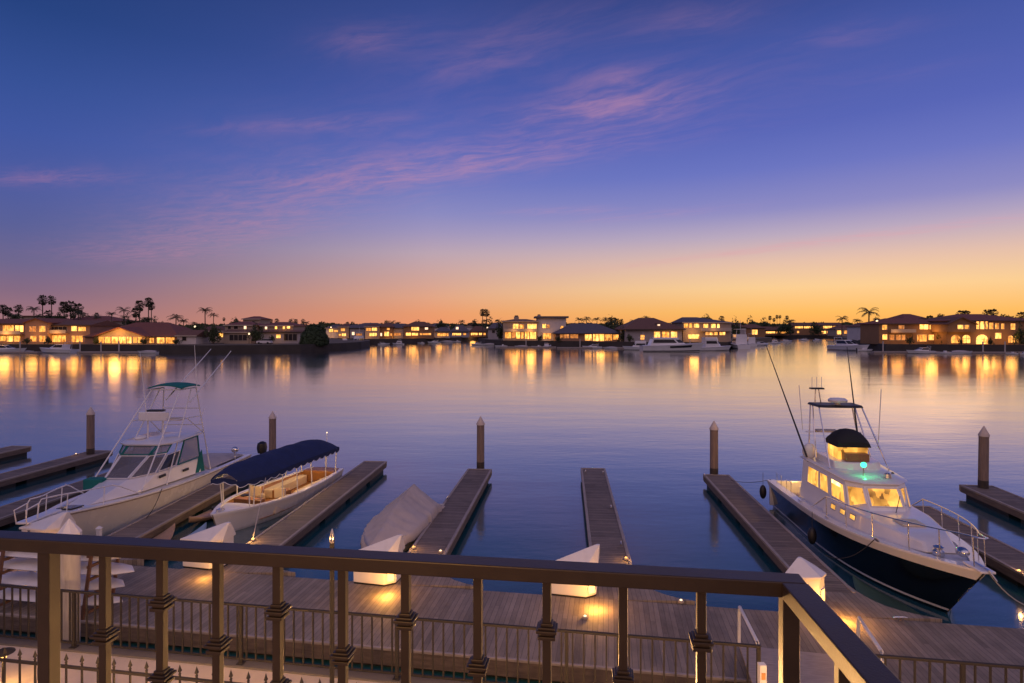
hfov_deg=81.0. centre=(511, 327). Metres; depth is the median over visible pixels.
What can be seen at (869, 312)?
feather palm
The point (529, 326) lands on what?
window
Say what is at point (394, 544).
dock box
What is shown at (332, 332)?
shore house
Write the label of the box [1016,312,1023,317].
fan palm
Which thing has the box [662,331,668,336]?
window
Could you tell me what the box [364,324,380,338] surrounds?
shore house
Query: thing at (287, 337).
window
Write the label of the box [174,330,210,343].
garden house
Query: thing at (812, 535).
fender
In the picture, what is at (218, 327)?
garden house
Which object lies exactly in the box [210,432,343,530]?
electric launch
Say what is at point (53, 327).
window
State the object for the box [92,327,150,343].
gable house
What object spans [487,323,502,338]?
shore house
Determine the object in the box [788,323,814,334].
shore house
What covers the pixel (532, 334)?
window
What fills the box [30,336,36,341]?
window
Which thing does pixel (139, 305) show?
fan palm
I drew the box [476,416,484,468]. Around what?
dock pile
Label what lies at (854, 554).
mooring line
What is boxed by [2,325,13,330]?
window
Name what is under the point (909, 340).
broadleaf tree
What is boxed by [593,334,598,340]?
window
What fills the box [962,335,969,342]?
window
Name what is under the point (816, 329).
broadleaf tree
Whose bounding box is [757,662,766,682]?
gate lamp post
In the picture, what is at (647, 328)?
waterfront house
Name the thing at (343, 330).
shore house
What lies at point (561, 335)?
window
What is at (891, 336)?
window
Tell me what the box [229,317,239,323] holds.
broadleaf tree
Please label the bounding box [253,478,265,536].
mooring line
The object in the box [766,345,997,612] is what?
fishing boat
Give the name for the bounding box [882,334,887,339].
window
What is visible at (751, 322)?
broadleaf tree
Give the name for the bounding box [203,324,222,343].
broadleaf tree
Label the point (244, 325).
garage house upper block
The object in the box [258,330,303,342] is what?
garage house
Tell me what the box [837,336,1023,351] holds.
shore seawall
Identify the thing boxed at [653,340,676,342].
cabin window
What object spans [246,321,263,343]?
broadleaf tree
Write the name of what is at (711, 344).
trawler
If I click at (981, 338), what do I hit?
window
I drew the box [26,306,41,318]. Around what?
feather palm
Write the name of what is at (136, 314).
fan palm
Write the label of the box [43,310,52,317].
fan palm
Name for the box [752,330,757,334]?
window
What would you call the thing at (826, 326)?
shore house
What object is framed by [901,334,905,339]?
window
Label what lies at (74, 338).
window
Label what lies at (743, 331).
shore house
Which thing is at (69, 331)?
waterfront house
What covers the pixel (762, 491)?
fender
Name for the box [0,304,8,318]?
fan palm
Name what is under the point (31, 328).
window
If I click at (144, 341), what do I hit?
broadleaf tree
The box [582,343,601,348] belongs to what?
cabin cruiser
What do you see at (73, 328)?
window
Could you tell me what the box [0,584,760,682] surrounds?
guard rail
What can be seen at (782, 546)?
dock finger
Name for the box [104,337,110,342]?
window
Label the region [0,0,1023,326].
sky
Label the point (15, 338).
window
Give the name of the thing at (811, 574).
dock box
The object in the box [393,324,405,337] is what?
shore house
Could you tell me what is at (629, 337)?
broadleaf tree
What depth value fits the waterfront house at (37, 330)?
191.00 m
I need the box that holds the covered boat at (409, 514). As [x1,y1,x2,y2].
[360,484,444,551]
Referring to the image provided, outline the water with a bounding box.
[0,338,1023,682]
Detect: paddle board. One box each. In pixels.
[0,551,118,561]
[0,585,122,605]
[1,571,124,589]
[3,557,133,574]
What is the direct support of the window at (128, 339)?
in the gable house at (128, 335)
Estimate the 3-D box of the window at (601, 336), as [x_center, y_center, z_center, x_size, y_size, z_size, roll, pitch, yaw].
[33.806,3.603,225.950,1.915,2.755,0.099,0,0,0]
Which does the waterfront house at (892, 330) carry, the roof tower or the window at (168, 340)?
the roof tower
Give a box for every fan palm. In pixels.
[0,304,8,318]
[4,307,12,316]
[13,304,23,312]
[37,294,46,315]
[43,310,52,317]
[46,295,55,312]
[59,301,69,316]
[65,300,76,318]
[69,309,77,319]
[73,303,83,319]
[131,307,140,322]
[134,300,144,321]
[144,297,152,317]
[149,302,154,321]
[480,309,485,337]
[484,309,489,337]
[982,310,992,314]
[988,309,997,315]
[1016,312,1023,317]
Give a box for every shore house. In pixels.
[325,325,339,337]
[337,324,350,337]
[349,325,365,337]
[359,323,381,324]
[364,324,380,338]
[380,323,394,337]
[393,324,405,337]
[402,322,435,338]
[435,327,452,337]
[451,325,469,336]
[469,326,487,336]
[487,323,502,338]
[731,323,746,337]
[744,324,765,336]
[765,327,788,334]
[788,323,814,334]
[815,323,841,334]
[828,325,848,335]
[845,323,859,339]
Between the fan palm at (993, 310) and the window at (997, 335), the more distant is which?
the fan palm at (993, 310)
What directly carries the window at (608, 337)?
in the waterfront house at (583, 332)
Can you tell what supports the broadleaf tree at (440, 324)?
on the land at (380, 338)
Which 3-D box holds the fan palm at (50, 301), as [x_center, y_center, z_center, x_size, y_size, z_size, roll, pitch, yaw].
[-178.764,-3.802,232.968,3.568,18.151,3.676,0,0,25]
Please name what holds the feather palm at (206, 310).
on the land at (335, 340)
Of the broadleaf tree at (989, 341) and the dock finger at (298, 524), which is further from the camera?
the broadleaf tree at (989, 341)
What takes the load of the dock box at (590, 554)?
on the dock finger at (604, 528)
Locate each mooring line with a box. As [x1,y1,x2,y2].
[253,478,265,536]
[826,539,874,558]
[989,574,1023,604]
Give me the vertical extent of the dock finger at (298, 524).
0.822 m
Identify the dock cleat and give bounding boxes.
[892,616,907,621]
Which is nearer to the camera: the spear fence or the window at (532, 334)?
the spear fence
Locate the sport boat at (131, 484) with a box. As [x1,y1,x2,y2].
[13,345,266,535]
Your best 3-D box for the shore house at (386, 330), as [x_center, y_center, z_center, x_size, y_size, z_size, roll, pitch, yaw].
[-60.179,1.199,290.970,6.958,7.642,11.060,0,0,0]
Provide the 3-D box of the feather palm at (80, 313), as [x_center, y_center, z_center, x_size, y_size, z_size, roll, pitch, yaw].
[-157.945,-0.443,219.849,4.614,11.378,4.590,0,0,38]
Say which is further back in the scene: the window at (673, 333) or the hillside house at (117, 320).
the hillside house at (117, 320)
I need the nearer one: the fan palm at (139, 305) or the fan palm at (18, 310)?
the fan palm at (139, 305)
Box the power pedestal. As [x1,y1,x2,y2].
[96,526,102,535]
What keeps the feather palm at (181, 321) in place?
on the land at (335, 340)
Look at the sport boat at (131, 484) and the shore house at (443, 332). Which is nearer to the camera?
the sport boat at (131, 484)
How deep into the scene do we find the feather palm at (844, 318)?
361.84 m
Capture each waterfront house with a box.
[0,319,30,343]
[22,318,71,343]
[49,320,122,343]
[502,315,538,340]
[534,314,568,340]
[551,323,619,340]
[615,318,685,341]
[671,317,732,341]
[859,318,933,343]
[925,314,1023,344]
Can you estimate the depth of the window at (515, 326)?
235.94 m
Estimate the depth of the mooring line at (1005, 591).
13.63 m
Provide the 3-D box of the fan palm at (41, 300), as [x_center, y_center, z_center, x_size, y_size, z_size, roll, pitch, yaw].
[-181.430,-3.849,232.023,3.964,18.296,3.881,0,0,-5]
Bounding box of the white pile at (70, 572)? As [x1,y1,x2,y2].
[58,519,81,641]
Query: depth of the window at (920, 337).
185.96 m
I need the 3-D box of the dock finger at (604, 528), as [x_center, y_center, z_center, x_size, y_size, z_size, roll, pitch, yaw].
[3.170,6.939,21.201,3.650,0.822,13.670,0,0,5]
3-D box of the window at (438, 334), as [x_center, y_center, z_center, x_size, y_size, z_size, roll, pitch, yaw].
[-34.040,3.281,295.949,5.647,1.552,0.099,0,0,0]
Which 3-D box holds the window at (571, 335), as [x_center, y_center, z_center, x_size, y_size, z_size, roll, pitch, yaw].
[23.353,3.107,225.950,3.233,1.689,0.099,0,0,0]
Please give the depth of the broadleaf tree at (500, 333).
249.19 m
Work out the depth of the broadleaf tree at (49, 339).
185.93 m
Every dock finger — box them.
[0,446,31,460]
[0,450,112,489]
[0,472,107,526]
[107,475,248,565]
[182,461,386,576]
[396,468,491,589]
[581,468,694,605]
[703,474,941,622]
[913,506,1023,585]
[959,484,1023,522]
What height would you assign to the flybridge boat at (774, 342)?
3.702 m
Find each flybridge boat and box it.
[353,333,363,339]
[393,341,403,344]
[623,337,645,349]
[730,320,750,348]
[747,337,756,345]
[770,338,779,343]
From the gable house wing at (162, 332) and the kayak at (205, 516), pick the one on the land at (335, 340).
the gable house wing at (162, 332)
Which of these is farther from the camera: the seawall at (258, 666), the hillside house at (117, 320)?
the hillside house at (117, 320)
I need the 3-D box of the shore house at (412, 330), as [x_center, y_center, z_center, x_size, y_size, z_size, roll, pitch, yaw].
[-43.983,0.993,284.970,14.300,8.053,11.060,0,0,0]
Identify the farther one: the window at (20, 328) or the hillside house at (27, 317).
the hillside house at (27, 317)
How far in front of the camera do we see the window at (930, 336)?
185.96 m
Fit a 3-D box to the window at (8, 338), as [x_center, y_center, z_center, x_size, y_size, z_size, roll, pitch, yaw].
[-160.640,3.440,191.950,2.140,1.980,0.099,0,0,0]
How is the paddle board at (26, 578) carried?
on the board rack
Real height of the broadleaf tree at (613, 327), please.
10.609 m
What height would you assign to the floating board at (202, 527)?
0.336 m
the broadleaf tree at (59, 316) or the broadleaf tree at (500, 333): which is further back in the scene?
the broadleaf tree at (500, 333)
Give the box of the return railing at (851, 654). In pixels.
[782,583,901,682]
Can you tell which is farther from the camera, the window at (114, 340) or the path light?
the window at (114, 340)
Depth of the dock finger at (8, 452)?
32.38 m
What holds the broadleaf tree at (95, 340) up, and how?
on the land at (335, 340)
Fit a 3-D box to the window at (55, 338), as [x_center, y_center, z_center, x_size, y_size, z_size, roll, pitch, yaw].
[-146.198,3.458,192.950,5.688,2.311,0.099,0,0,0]
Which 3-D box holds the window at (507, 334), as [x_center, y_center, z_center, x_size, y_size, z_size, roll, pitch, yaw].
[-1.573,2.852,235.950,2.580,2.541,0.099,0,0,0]
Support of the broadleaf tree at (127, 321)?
on the land at (335, 340)
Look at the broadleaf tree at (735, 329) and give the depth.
259.31 m
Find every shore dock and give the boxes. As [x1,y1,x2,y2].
[0,341,42,352]
[77,341,138,352]
[500,346,555,347]
[557,347,623,348]
[870,341,939,352]
[971,342,1020,353]
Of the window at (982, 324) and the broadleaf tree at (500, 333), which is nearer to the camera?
the window at (982, 324)
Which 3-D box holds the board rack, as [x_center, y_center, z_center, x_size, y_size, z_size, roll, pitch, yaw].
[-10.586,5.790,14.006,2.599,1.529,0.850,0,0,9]
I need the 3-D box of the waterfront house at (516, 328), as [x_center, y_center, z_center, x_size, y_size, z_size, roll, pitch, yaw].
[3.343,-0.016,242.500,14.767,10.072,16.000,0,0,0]
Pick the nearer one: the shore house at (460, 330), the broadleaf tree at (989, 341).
the broadleaf tree at (989, 341)
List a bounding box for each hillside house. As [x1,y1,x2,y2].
[21,316,66,318]
[72,313,136,326]
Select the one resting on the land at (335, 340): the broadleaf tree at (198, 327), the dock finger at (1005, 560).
the broadleaf tree at (198, 327)
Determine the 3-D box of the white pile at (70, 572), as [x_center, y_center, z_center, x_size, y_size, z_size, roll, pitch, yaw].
[-9.524,6.300,12.900,0.434,4.400,0.434,0,0,22]
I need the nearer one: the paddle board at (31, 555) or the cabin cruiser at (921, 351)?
the paddle board at (31, 555)
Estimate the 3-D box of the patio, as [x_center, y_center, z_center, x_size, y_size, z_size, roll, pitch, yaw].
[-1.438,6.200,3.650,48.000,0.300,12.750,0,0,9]
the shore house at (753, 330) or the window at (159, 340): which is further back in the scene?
the shore house at (753, 330)
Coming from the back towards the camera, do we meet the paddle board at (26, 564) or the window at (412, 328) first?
the window at (412, 328)
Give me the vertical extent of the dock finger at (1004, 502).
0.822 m
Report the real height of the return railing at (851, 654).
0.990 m
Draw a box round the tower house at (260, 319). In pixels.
[241,316,271,323]
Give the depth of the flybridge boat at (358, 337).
246.54 m
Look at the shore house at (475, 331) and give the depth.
335.00 m
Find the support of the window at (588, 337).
in the waterfront house at (583, 332)
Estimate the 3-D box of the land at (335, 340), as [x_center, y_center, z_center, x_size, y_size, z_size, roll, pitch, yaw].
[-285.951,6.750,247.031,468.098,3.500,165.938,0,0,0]
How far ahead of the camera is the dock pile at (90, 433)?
31.06 m
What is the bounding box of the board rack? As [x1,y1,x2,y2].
[0,551,119,619]
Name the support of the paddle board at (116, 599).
on the board rack
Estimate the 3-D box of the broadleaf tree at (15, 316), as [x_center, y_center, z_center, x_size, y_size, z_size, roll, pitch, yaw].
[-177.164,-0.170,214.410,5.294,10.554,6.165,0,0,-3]
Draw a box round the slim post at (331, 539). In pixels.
[329,529,334,682]
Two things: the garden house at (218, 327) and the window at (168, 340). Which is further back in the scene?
the garden house at (218, 327)
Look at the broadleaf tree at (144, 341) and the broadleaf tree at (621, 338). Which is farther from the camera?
the broadleaf tree at (621, 338)
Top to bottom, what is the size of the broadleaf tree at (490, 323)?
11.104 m
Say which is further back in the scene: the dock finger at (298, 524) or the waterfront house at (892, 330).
the waterfront house at (892, 330)
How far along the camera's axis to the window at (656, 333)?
213.94 m
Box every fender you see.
[759,485,766,498]
[808,527,816,543]
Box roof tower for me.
[890,314,928,318]
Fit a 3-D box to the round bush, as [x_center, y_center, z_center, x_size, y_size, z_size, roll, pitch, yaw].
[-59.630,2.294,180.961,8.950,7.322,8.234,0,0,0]
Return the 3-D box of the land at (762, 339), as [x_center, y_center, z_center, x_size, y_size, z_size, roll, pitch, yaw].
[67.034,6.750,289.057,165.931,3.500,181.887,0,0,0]
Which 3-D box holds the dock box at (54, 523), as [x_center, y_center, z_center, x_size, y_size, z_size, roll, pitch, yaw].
[-13.568,5.955,17.533,1.232,1.190,0.783,0,0,9]
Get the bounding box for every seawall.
[0,341,369,353]
[0,637,472,682]
[364,335,840,343]
[478,338,731,347]
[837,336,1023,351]
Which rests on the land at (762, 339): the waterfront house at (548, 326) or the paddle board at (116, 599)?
the waterfront house at (548, 326)
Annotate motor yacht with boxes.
[639,337,703,351]
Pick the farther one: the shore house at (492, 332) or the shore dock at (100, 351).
the shore house at (492, 332)
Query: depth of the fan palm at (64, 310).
225.85 m
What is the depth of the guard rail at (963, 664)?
8.92 m
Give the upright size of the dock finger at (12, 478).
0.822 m
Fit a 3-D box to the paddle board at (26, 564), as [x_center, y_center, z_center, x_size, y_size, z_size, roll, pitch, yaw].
[-10.448,5.544,13.984,3.700,0.141,0.704,0,0,9]
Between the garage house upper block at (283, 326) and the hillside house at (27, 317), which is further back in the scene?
the hillside house at (27, 317)
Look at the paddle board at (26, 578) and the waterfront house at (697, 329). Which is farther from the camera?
the waterfront house at (697, 329)
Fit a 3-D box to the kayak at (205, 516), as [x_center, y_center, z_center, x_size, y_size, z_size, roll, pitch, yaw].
[-11.000,6.781,22.600,0.750,0.438,3.437,0,0,8]
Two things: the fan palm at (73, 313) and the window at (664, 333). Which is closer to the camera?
the window at (664, 333)
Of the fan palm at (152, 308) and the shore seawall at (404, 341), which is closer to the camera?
the fan palm at (152, 308)
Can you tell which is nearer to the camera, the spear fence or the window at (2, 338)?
the spear fence
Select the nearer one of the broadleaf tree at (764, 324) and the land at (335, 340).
the land at (335, 340)
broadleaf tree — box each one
[5,313,22,318]
[21,338,31,343]
[43,334,51,343]
[51,310,68,318]
[93,336,99,343]
[121,312,137,324]
[140,336,148,343]
[172,339,182,343]
[192,324,203,329]
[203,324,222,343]
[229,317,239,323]
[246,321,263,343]
[435,319,447,328]
[470,319,484,326]
[484,316,492,330]
[495,318,502,339]
[604,314,618,329]
[617,325,624,341]
[626,334,633,341]
[731,317,741,337]
[741,315,753,324]
[756,318,776,327]
[776,318,794,333]
[809,323,823,334]
[905,334,914,343]
[987,336,994,344]
[1013,320,1023,344]
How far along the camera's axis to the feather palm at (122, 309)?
225.86 m
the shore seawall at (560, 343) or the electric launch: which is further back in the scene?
the shore seawall at (560, 343)
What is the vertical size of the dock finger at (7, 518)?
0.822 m
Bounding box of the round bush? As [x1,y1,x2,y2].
[299,324,328,346]
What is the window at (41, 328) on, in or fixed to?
in the waterfront house at (37, 330)
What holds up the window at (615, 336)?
in the waterfront house at (583, 332)
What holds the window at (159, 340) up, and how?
in the gable house wing at (162, 332)
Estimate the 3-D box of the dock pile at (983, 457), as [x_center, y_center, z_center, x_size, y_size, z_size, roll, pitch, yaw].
[19.314,6.270,24.591,0.400,4.545,0.400,1,1,32]
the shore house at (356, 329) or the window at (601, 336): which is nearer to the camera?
the window at (601, 336)
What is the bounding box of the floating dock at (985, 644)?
[0,557,1023,682]
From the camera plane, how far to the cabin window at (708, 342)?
184.38 m
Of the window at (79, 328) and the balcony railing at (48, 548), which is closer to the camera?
the balcony railing at (48, 548)
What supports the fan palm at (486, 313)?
on the land at (380, 338)
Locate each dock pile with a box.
[86,407,94,454]
[268,411,276,450]
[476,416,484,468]
[709,421,718,474]
[977,426,989,488]
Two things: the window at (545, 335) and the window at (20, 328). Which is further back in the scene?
the window at (545, 335)
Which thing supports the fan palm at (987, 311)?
on the land
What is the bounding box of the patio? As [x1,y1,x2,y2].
[0,645,379,682]
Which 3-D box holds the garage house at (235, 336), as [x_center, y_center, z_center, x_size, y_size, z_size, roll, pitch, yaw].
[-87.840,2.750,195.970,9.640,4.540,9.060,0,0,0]
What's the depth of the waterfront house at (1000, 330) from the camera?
180.00 m
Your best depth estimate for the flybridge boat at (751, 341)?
230.07 m
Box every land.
[128,338,369,344]
[337,338,402,338]
[483,337,771,342]
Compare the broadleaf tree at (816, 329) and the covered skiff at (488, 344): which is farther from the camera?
the broadleaf tree at (816, 329)
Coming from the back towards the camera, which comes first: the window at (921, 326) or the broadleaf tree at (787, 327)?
the broadleaf tree at (787, 327)
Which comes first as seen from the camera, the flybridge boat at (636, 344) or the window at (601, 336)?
the flybridge boat at (636, 344)
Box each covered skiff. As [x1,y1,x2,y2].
[138,350,158,353]
[440,340,452,342]
[482,343,493,345]
[949,350,971,353]
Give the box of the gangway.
[738,605,883,682]
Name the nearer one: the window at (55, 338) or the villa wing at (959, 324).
the villa wing at (959, 324)
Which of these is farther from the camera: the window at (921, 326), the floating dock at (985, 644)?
the window at (921, 326)
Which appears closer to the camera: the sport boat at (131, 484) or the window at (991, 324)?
the sport boat at (131, 484)
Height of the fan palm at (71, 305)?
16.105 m
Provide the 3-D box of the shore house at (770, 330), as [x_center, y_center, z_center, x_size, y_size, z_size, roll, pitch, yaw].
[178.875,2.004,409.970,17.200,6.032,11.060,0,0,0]
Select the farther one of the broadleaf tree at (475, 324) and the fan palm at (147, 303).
the broadleaf tree at (475, 324)
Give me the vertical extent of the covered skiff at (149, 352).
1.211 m
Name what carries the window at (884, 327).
in the waterfront house at (892, 330)
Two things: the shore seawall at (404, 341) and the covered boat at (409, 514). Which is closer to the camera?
the covered boat at (409, 514)
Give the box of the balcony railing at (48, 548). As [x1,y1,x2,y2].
[0,530,806,682]
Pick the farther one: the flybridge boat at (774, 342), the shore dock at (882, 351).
the flybridge boat at (774, 342)
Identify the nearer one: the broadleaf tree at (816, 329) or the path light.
the path light
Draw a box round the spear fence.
[0,647,356,682]
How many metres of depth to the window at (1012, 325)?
179.93 m
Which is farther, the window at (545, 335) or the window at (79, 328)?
the window at (545, 335)
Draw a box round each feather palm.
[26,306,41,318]
[73,311,88,319]
[115,307,130,325]
[167,314,183,324]
[177,319,188,326]
[196,307,212,327]
[785,319,794,335]
[836,316,848,336]
[859,307,879,321]
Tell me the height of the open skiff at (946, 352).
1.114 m
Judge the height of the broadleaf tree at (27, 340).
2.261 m
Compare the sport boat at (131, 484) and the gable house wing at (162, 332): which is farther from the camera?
the gable house wing at (162, 332)
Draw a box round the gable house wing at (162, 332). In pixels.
[82,322,191,343]
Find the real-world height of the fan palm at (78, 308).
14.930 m
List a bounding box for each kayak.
[144,523,174,559]
[189,504,217,522]
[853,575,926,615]
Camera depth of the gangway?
11.17 m
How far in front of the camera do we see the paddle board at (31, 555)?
13.79 m
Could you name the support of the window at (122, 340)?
in the gable house at (128, 335)
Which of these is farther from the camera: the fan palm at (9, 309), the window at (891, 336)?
the fan palm at (9, 309)
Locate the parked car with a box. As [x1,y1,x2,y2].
[256,338,272,343]
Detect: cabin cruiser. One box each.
[0,345,25,350]
[39,344,78,352]
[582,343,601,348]
[757,342,767,345]
[826,337,868,350]
[907,348,935,353]
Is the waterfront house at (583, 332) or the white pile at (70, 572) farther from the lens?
the waterfront house at (583, 332)
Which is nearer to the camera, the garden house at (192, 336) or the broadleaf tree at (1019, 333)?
the broadleaf tree at (1019, 333)
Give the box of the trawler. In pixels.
[700,337,730,350]
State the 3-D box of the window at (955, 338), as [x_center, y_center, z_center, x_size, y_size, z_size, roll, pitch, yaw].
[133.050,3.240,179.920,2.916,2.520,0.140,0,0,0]
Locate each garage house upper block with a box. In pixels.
[223,321,263,330]
[259,322,306,329]
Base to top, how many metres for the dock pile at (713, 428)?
4.318 m
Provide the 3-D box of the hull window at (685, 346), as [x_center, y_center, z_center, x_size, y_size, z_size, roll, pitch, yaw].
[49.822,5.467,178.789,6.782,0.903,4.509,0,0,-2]
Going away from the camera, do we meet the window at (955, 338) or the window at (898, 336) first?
the window at (955, 338)
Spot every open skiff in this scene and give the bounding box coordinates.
[856,348,872,350]
[936,351,951,353]
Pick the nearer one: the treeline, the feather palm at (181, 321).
the feather palm at (181, 321)
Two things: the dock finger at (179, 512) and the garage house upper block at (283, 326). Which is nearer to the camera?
the dock finger at (179, 512)
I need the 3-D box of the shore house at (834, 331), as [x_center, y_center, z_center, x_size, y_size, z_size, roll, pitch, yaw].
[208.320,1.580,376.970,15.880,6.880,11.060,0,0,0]
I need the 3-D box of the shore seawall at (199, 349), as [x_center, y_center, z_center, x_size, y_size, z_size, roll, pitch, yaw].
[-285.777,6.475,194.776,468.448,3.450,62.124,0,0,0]
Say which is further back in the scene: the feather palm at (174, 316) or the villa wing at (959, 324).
the feather palm at (174, 316)
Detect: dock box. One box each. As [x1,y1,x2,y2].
[19,512,75,532]
[180,522,235,569]
[353,534,404,586]
[552,544,599,598]
[785,557,825,600]
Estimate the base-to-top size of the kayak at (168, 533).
0.438 m
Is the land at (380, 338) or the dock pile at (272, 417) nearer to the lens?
the dock pile at (272, 417)
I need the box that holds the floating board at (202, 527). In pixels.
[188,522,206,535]
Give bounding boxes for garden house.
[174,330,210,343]
[206,326,224,342]
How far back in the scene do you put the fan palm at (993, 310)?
219.59 m
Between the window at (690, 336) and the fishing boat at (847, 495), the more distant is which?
the window at (690, 336)
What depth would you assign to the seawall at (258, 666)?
10.77 m
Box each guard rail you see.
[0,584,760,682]
[875,654,1023,682]
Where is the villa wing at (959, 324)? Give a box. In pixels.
[929,317,977,331]
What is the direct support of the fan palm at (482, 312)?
on the land at (380, 338)
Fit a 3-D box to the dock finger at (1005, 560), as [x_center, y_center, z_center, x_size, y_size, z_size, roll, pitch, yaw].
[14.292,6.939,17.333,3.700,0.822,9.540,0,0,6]
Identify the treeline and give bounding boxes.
[179,321,859,332]
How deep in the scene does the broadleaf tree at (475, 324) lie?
371.65 m
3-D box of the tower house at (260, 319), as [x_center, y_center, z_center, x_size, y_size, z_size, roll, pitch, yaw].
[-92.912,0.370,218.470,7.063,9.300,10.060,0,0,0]
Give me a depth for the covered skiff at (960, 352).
160.77 m
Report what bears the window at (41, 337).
in the waterfront house at (37, 330)
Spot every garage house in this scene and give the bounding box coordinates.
[222,329,259,343]
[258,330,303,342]
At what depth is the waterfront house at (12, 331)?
191.96 m
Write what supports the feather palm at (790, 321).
on the land at (380, 338)
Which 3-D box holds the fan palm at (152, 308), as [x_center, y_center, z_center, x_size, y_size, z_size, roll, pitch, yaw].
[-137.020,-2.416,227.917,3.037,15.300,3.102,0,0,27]
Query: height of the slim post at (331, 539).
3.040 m
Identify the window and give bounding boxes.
[0,336,5,340]
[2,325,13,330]
[6,336,12,341]
[13,336,20,341]
[15,325,23,331]
[29,326,35,331]
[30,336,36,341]
[39,326,45,331]
[39,335,45,341]
[52,326,66,330]
[52,335,65,341]
[71,326,76,330]
[71,335,82,341]
[78,327,85,330]
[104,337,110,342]
[111,337,117,343]
[118,337,125,343]
[126,337,131,343]
[156,337,164,343]
[165,337,174,343]
[229,334,246,340]
[284,334,296,340]
[411,327,418,330]
[437,333,448,335]
[505,332,510,337]
[513,324,518,328]
[527,324,536,328]
[530,332,535,338]
[543,333,550,338]
[560,334,568,337]
[570,334,577,337]
[585,334,591,340]
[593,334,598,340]
[599,334,603,340]
[605,334,611,340]
[613,334,618,339]
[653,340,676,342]
[654,331,659,336]
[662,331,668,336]
[670,345,691,347]
[671,331,676,336]
[688,334,698,338]
[706,341,717,343]
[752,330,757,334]
[882,325,887,329]
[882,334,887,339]
[889,334,894,339]
[896,334,900,339]
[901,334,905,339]
[917,334,926,341]
[919,324,928,329]
[928,334,933,339]
[951,335,959,342]
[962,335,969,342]
[976,334,987,343]
[980,322,984,328]
[989,322,993,328]
[995,333,1001,338]
[1008,335,1012,342]
[1010,323,1015,329]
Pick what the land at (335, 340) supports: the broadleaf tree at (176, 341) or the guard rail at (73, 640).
the broadleaf tree at (176, 341)
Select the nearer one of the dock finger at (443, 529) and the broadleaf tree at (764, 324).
the dock finger at (443, 529)
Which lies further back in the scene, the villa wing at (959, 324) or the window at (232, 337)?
the window at (232, 337)
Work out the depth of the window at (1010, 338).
179.89 m
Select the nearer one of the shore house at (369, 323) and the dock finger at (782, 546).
the dock finger at (782, 546)
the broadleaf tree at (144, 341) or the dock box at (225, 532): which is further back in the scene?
the broadleaf tree at (144, 341)
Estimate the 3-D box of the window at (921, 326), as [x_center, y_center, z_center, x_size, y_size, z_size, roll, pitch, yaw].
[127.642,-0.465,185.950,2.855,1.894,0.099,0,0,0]
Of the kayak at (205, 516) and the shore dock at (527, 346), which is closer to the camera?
the kayak at (205, 516)
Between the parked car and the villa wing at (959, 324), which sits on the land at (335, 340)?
the parked car
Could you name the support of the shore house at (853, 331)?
on the land

